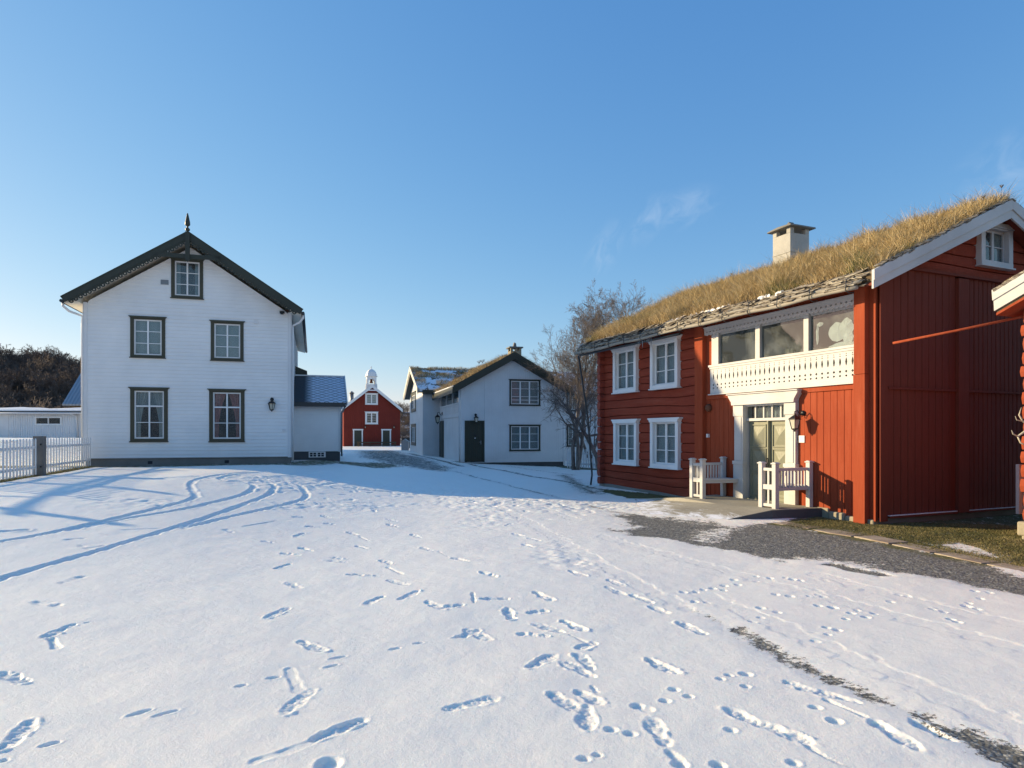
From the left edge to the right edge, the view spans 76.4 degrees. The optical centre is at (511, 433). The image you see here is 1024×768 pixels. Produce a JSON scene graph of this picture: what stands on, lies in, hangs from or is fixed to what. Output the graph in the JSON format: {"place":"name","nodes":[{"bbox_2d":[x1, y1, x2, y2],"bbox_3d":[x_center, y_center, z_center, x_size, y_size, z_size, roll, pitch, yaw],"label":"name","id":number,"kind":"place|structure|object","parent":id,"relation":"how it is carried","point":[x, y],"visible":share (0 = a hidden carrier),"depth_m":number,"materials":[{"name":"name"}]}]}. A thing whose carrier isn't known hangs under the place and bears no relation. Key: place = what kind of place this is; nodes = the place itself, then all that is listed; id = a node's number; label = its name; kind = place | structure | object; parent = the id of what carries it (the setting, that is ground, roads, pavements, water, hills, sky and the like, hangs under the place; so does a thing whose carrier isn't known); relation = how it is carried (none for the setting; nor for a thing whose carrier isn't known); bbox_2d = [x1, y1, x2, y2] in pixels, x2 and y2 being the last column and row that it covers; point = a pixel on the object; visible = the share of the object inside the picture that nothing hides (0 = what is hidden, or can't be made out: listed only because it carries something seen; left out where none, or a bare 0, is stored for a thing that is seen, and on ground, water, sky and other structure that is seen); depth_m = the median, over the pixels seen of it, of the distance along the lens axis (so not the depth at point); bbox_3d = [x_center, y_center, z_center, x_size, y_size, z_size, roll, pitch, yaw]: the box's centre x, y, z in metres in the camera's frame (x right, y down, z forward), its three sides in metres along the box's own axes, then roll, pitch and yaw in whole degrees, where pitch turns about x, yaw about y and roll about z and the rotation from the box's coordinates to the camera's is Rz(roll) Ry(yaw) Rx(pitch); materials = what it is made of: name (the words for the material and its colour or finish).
{"place":"outdoors","nodes":[
{"label":"outdoors","id":0,"kind":"place"},
{"bbox_2d":[0,466,94,482],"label":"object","id":1,"kind":"structure","parent":0,"point":[49,473],"depth_m":18.51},
{"bbox_2d":[400,412,409,437],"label":"hill","id":2,"kind":"structure","parent":0,"point":[405,425],"depth_m":283.42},
{"bbox_2d":[0,438,1023,767],"bbox_3d":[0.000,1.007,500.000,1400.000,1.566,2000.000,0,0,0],"label":"ground","id":3,"kind":"structure","parent":0,"point":[376,606],"depth_m":5.70,"materials":[{"name":"white snow"}]},
{"bbox_2d":[0,438,36,479],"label":"picket fence","id":4,"kind":"object","parent":3,"relation":"on","point":[17,448],"visible":0.99,"depth_m":16.42,"materials":[{"name":"white paint"}]},
{"bbox_2d":[33,436,45,476],"bbox_3d":[-12.695,0.630,17.486,0.250,1.140,0.250,0,0,-20],"label":"gatepost","id":5,"kind":"object","parent":3,"relation":"on","point":[41,455],"visible":0.77,"depth_m":17.41,"materials":[{"name":"grey stone"}]},
{"bbox_2d":[0,407,80,437],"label":"white shed","id":6,"kind":"structure","parent":3,"relation":"on","point":[22,422],"depth_m":45.71,"materials":[{"name":"paint"}]},
{"bbox_2d":[34,417,61,424],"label":"window","id":7,"kind":"structure","parent":6,"relation":"in","point":[42,420],"depth_m":46.02,"materials":[{"name":"white paint"}]},
{"bbox_2d":[46,437,90,471],"bbox_3d":[-13.591,0.599,19.919,0.056,0.974,4.807,0,0,-19],"label":"picket fence","id":8,"kind":"object","parent":3,"relation":"on","point":[85,444],"visible":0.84,"depth_m":20.01,"materials":[{"name":"white paint"}]},
{"bbox_2d":[62,373,80,407],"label":"blue roofed house","id":9,"kind":"structure","parent":3,"relation":"on","point":[72,399],"depth_m":60.84,"materials":[{"name":"metal"}]},
{"bbox_2d":[59,213,347,466],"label":"white house","id":10,"kind":"structure","parent":3,"relation":"on","point":[191,344],"depth_m":23.38,"materials":[{"name":"paint"}]},
{"bbox_2d":[128,315,166,358],"bbox_3d":[-12.831,-3.401,22.951,1.206,1.477,0.183,0,0,-17],"label":"window","id":11,"kind":"structure","parent":10,"relation":"in","point":[147,333],"depth_m":22.98,"materials":[{"name":"green paint"}]},
{"bbox_2d":[128,387,169,441],"bbox_3d":[-12.889,-0.676,23.284,1.310,1.934,0.853,0,0,-17],"label":"window","id":12,"kind":"structure","parent":10,"relation":"in","point":[148,405],"depth_m":23.04,"materials":[{"name":"green paint"}]},
{"bbox_2d":[169,257,203,299],"bbox_3d":[-11.725,-5.554,23.638,1.144,1.456,0.853,0,0,-17],"label":"window","id":13,"kind":"structure","parent":10,"relation":"in","point":[186,277],"depth_m":23.39,"materials":[{"name":"glass"}]},
{"bbox_2d":[209,320,244,361],"bbox_3d":[-10.364,-3.380,23.703,1.206,1.477,0.183,0,0,-17],"label":"window","id":14,"kind":"structure","parent":10,"relation":"in","point":[227,337],"depth_m":23.75,"materials":[{"name":"glass"}]},
{"bbox_2d":[208,389,245,441],"bbox_3d":[-10.471,-0.666,24.020,1.310,1.934,0.853,0,0,-17],"label":"window","id":15,"kind":"structure","parent":10,"relation":"in","point":[226,406],"depth_m":23.79,"materials":[{"name":"green paint"}]},
{"bbox_2d":[268,398,275,411],"bbox_3d":[-8.847,-1.082,23.970,0.292,0.530,0.306,0,0,-17],"label":"wall lantern","id":16,"kind":"object","parent":10,"relation":"attached to","point":[271,403],"depth_m":23.91,"materials":[{"name":"black metal"}]},
{"bbox_2d":[341,366,402,445],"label":"red barn","id":17,"kind":"structure","parent":3,"relation":"on","point":[374,409],"depth_m":86.17,"materials":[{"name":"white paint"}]},
{"bbox_2d":[365,393,377,404],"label":"window","id":18,"kind":"structure","parent":17,"relation":"in","point":[370,398],"depth_m":86.12,"materials":[{"name":"white paint"}]},
{"bbox_2d":[365,412,377,423],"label":"window","id":19,"kind":"structure","parent":17,"relation":"in","point":[370,417],"depth_m":86.31,"materials":[{"name":"white paint"}]},
{"bbox_2d":[357,442,395,445],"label":"wooden rail","id":20,"kind":"object","parent":3,"relation":"on","point":[370,444],"visible":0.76,"depth_m":84.63,"materials":[{"name":"brown wood"}]},
{"bbox_2d":[401,439,409,450],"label":"utility box","id":21,"kind":"object","parent":3,"relation":"on","point":[405,444],"visible":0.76,"depth_m":55.25,"materials":[{"name":"metal"}]},
{"bbox_2d":[403,342,601,465],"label":"sod roofed house","id":22,"kind":"structure","parent":3,"relation":"on","point":[501,399],"depth_m":35.02,"materials":[{"name":"white paint"}]},
{"bbox_2d":[410,391,415,412],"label":"window","id":23,"kind":"structure","parent":22,"relation":"in","point":[413,395],"depth_m":46.13,"materials":[{"name":"green paint"}]},
{"bbox_2d":[410,424,415,445],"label":"window","id":24,"kind":"structure","parent":22,"relation":"in","point":[413,426],"depth_m":46.13,"materials":[{"name":"green paint"}]},
{"bbox_2d":[435,412,442,423],"bbox_3d":[-4.488,-0.970,39.828,0.453,0.760,0.306,0,0,-15],"label":"wall lantern","id":25,"kind":"object","parent":22,"relation":"attached to","point":[437,417],"depth_m":39.73,"materials":[{"name":"black metal"}]},
{"bbox_2d":[439,421,443,457],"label":"side door","id":26,"kind":"structure","parent":22,"relation":"in","point":[441,425],"depth_m":40.01,"materials":[{"name":"green paint"}]},
{"bbox_2d":[467,422,482,461],"bbox_3d":[-1.967,0.420,34.216,0.870,2.080,0.066,0,0,-15],"label":"door leaf","id":27,"kind":"structure","parent":22,"relation":"in","point":[474,430],"depth_m":34.21,"materials":[{"name":"green paint"}]},
{"bbox_2d":[509,379,540,405],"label":"window","id":28,"kind":"structure","parent":22,"relation":"in","point":[521,393],"depth_m":34.96,"materials":[{"name":"green paint"}]},
{"bbox_2d":[509,425,540,450],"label":"window","id":29,"kind":"structure","parent":22,"relation":"in","point":[521,437],"depth_m":34.97,"materials":[{"name":"green paint"}]},
{"bbox_2d":[567,424,575,446],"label":"window","id":30,"kind":"structure","parent":22,"relation":"in","point":[569,430],"depth_m":43.25,"materials":[{"name":"green paint"}]},
{"bbox_2d":[567,395,576,410],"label":"window","id":31,"kind":"structure","parent":22,"relation":"in","point":[569,400],"depth_m":43.29,"materials":[{"name":"green paint"}]},
{"bbox_2d":[531,356,599,469],"bbox_3d":[3.386,-1.284,27.969,5.143,6.236,3.646,0,0,18],"label":"birch tree","id":32,"kind":"object","parent":3,"relation":"on","point":[578,424],"visible":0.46,"depth_m":27.95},
{"bbox_2d":[538,325,600,457],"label":"birch tree","id":33,"kind":"object","parent":3,"relation":"on","point":[584,446],"visible":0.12,"depth_m":40.81,"materials":[{"name":"plant"}]},
{"bbox_2d":[527,280,628,469],"bbox_3d":[4.253,-2.953,31.158,5.318,9.549,6.309,0,0,-30],"label":"birch tree","id":34,"kind":"object","parent":3,"relation":"on","point":[585,359],"visible":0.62,"depth_m":31.43,"materials":[{"name":"plant"}]},
{"bbox_2d":[567,449,597,467],"bbox_3d":[3.818,1.247,32.936,2.240,0.978,0.099,0,0,27],"label":"picket fence","id":35,"kind":"object","parent":3,"relation":"on","point":[583,463],"visible":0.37,"depth_m":32.98,"materials":[{"name":"white paint"}]},
{"bbox_2d":[592,282,651,374],"bbox_3d":[7.062,-3.469,36.130,5.601,10.038,7.891,0,0,32],"label":"birch tree","id":36,"kind":"object","parent":3,"relation":"on","point":[634,308],"visible":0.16,"depth_m":35.16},
{"bbox_2d":[634,495,821,519],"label":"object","id":37,"kind":"structure","parent":3,"relation":"on","point":[720,507],"depth_m":13.72,"materials":[{"name":"concrete"}]},
{"bbox_2d":[688,456,738,498],"bbox_3d":[4.834,1.034,15.525,1.061,0.962,0.608,0,0,-23],"label":"porch bench","id":38,"kind":"object","parent":37,"relation":"on","point":[722,479],"visible":1,"depth_m":15.50,"materials":[{"name":"white paint"}]},
{"bbox_2d":[757,460,813,508],"bbox_3d":[5.664,1.034,13.566,1.061,0.962,0.608,0,0,-23],"label":"porch bench","id":39,"kind":"object","parent":37,"relation":"on","point":[776,486],"visible":1,"depth_m":13.37,"materials":[{"name":"white paint"}]},
{"bbox_2d":[775,522,819,528],"bbox_3d":[5.305,1.722,12.127,0.383,0.057,0.821,0,0,-26],"label":"paving stone","id":40,"kind":"object","parent":3,"relation":"on","point":[786,523],"visible":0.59,"depth_m":12.17,"materials":[{"name":"grey stone"}]},
{"bbox_2d":[574,182,1023,524],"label":"red log house","id":41,"kind":"structure","parent":3,"relation":"on","point":[736,370],"depth_m":13.53,"materials":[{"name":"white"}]},
{"bbox_2d":[611,344,639,393],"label":"window","id":42,"kind":"structure","parent":41,"relation":"in","point":[625,359],"depth_m":19.98,"materials":[{"name":"white paint"}]},
{"bbox_2d":[611,419,640,465],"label":"window","id":43,"kind":"structure","parent":41,"relation":"in","point":[626,432],"depth_m":19.96,"materials":[{"name":"white paint"}]},
{"bbox_2d":[647,417,682,469],"bbox_3d":[4.576,0.260,18.247,0.875,1.420,1.450,0,0,-23],"label":"window","id":44,"kind":"structure","parent":41,"relation":"in","point":[665,433],"depth_m":18.15,"materials":[{"name":"white paint"}]},
{"bbox_2d":[648,334,682,390],"bbox_3d":[4.572,-1.965,18.256,0.875,1.430,1.430,0,0,-23],"label":"window","id":45,"kind":"structure","parent":41,"relation":"in","point":[665,363],"depth_m":18.15,"materials":[{"name":"white paint"}]},
{"bbox_2d":[750,421,770,499],"bbox_3d":[5.701,0.607,15.035,0.200,1.805,0.692,0,0,-23],"label":"door leaf","id":46,"kind":"structure","parent":41,"relation":"in","point":[760,431],"depth_m":15.09,"materials":[{"name":"green paint"}]},
{"bbox_2d":[771,421,784,501],"bbox_3d":[5.987,0.607,14.495,0.095,1.805,0.590,0,0,-23],"label":"door leaf","id":47,"kind":"structure","parent":41,"relation":"in","point":[777,427],"depth_m":14.53,"materials":[{"name":"green paint"}]},
{"bbox_2d":[771,342,795,382],"bbox_3d":[6.587,-1.625,15.830,0.110,1.150,0.700,0,0,-23],"label":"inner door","id":48,"kind":"structure","parent":41,"relation":"in","point":[789,347],"depth_m":15.74,"materials":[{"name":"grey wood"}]},
{"bbox_2d":[788,410,804,431],"bbox_3d":[6.009,-0.272,13.706,0.332,0.456,0.183,0,0,-23],"label":"wall lantern","id":49,"kind":"object","parent":41,"relation":"attached to","point":[794,420],"depth_m":13.65,"materials":[{"name":"black metal"}]},
{"bbox_2d":[954,223,1015,271],"bbox_3d":[9.846,-3.880,13.777,1.170,0.920,0.875,0,0,-23],"label":"window","id":50,"kind":"structure","parent":41,"relation":"in","point":[995,251],"depth_m":13.52,"materials":[{"name":"white paint"}]},
{"bbox_2d":[812,528,862,536],"bbox_3d":[5.638,1.724,11.293,0.385,0.052,0.814,0,0,-26],"label":"paving stone","id":51,"kind":"object","parent":3,"relation":"on","point":[835,532],"visible":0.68,"depth_m":11.21,"materials":[{"name":"grey stone"}]},
{"bbox_2d":[854,535,907,543],"bbox_3d":[5.954,1.722,10.511,0.399,0.057,0.703,0,0,-15],"label":"paving stone","id":52,"kind":"object","parent":3,"relation":"on","point":[875,538],"visible":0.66,"depth_m":10.44,"materials":[{"name":"grey stone"}]},
{"bbox_2d":[892,543,950,552],"bbox_3d":[6.111,1.725,9.736,0.368,0.051,0.725,0,0,-13],"label":"paving stone","id":53,"kind":"object","parent":3,"relation":"on","point":[909,546],"visible":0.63,"depth_m":9.74,"materials":[{"name":"grey stone"}]},
{"bbox_2d":[934,552,998,563],"bbox_3d":[6.256,1.723,8.956,0.326,0.054,0.753,0,0,-10],"label":"paving stone","id":54,"kind":"object","parent":3,"relation":"on","point":[972,559],"visible":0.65,"depth_m":8.89,"materials":[{"name":"grey stone"}]},
{"bbox_2d":[987,563,1023,571],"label":"paving stone","id":55,"kind":"object","parent":3,"relation":"on","point":[1011,566],"visible":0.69,"depth_m":8.30,"materials":[{"name":"grey stone"}]},
{"bbox_2d":[992,270,1023,539],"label":"red storehouse","id":56,"kind":"structure","parent":3,"relation":"on","point":[1008,296],"depth_m":10.43,"materials":[{"name":"wood"}]},
{"bbox_2d":[892,315,1022,343],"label":"red pole","id":57,"kind":"object","parent":56,"relation":"attached to","point":[962,329],"visible":1,"depth_m":11.04,"materials":[{"name":"red wood"}]},
{"bbox_2d":[1011,407,1023,444],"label":"antler trophy","id":58,"kind":"object","parent":56,"relation":"attached to","point":[1021,433],"visible":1,"depth_m":10.29,"materials":[{"name":"beige"}]},
{"bbox_2d":[1016,464,1023,513],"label":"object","id":59,"kind":"structure","parent":56,"relation":"in","point":[1019,501],"depth_m":11.78,"materials":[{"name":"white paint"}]},
{"bbox_2d":[0,0,1023,411],"label":"sky","id":60,"kind":"structure","parent":0,"point":[432,183],"materials":[{"name":"blue"}]},
{"bbox_2d":[784,516,1023,567],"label":"lawn grass","id":61,"kind":"structure","parent":0,"point":[980,528],"depth_m":11.02,"materials":[{"name":"green plant"}]},
{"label":"hill","id":62,"kind":"structure","parent":0,"visible":0},
{"bbox_2d":[0,343,80,407],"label":"leafless wood","id":63,"kind":"object","parent":62,"relation":"on","point":[26,375],"visible":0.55,"depth_m":108.33,"materials":[{"name":"brown plant"}]},
{"bbox_3d":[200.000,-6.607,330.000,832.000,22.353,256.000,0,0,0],"label":"hill","id":64,"kind":"structure","parent":0,"visible":0},
{"bbox_2d":[348,401,409,437],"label":"leafless wood","id":65,"kind":"object","parent":64,"relation":"on","point":[403,430],"visible":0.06,"depth_m":270.40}
]}

